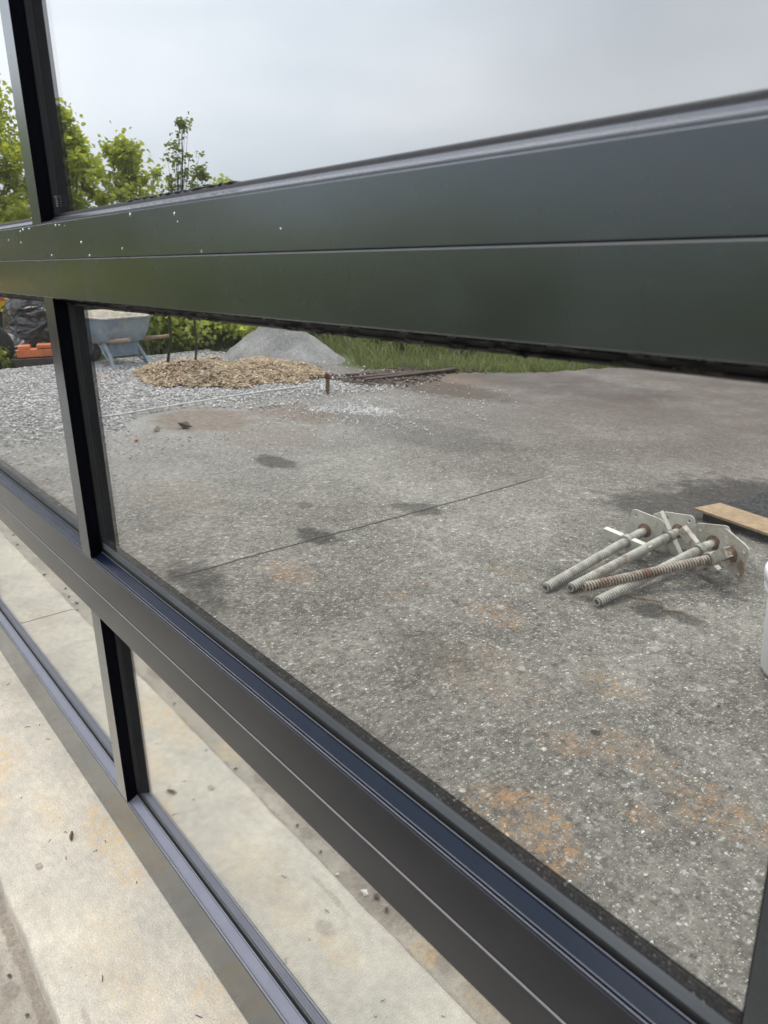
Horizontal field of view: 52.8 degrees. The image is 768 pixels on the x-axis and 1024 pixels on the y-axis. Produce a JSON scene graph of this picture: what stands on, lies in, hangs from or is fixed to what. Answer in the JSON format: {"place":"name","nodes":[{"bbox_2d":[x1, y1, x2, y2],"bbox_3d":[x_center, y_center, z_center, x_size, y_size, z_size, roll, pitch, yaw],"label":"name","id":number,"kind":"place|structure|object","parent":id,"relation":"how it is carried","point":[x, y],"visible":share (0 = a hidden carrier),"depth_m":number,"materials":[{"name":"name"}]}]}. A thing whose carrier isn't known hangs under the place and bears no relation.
{"place":"outdoors","nodes":[
{"label":"outdoors","id":0,"kind":"place"},
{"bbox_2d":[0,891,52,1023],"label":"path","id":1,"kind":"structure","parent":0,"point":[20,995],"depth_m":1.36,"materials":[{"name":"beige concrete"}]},
{"bbox_2d":[0,651,248,1023],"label":"walkway","id":2,"kind":"structure","parent":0,"point":[83,916],"depth_m":1.48,"materials":[{"name":"concrete"}]},
{"bbox_3d":[1.216,-1.347,2.978,5.220,3.070,11.000,-15,23,-36],"label":"building","id":3,"kind":"object","parent":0,"visible":0},
{"bbox_2d":[0,0,767,1023],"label":"window wall","id":4,"kind":"structure","parent":3,"relation":"attached to","point":[384,574],"depth_m":0.66,"materials":[{"name":"clear glass"}]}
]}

